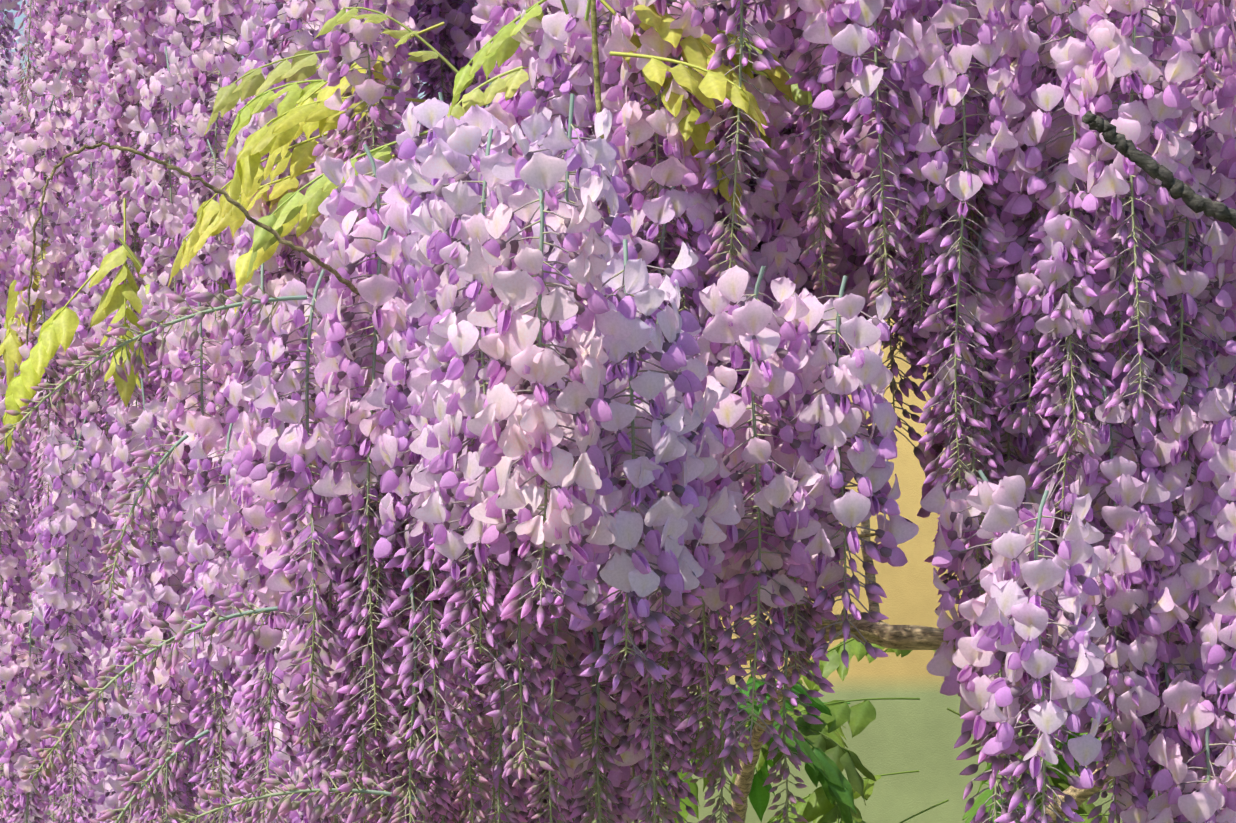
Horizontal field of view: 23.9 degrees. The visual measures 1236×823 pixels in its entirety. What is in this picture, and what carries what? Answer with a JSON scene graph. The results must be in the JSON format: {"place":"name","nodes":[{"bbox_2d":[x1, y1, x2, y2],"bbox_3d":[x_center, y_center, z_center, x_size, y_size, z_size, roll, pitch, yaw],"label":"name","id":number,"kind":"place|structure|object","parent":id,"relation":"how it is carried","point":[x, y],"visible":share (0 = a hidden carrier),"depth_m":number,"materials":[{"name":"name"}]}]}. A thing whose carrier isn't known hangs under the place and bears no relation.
{"place":"outdoors","nodes":[
{"label":"outdoors","id":0,"kind":"place"},
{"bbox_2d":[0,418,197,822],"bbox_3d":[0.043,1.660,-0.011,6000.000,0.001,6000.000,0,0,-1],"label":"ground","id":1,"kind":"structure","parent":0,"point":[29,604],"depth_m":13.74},
{"bbox_2d":[0,0,1235,822],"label":"wisteria","id":2,"kind":"object","parent":1,"relation":"on","point":[960,240],"depth_m":1.81,"materials":[{"name":"plant"}]},
{"bbox_2d":[0,0,1235,822],"bbox_3d":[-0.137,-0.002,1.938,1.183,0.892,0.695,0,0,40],"label":"wisteria flowers","id":3,"kind":"object","parent":2,"relation":"on","point":[450,405],"visible":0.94,"depth_m":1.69,"materials":[{"name":"purple plant"}]},
{"bbox_2d":[0,0,477,229],"label":"sky","id":4,"kind":"structure","parent":0,"point":[17,20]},
{"bbox_2d":[201,296,1121,822],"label":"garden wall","id":5,"kind":"structure","parent":0,"point":[921,734],"depth_m":4.30,"materials":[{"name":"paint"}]}
]}

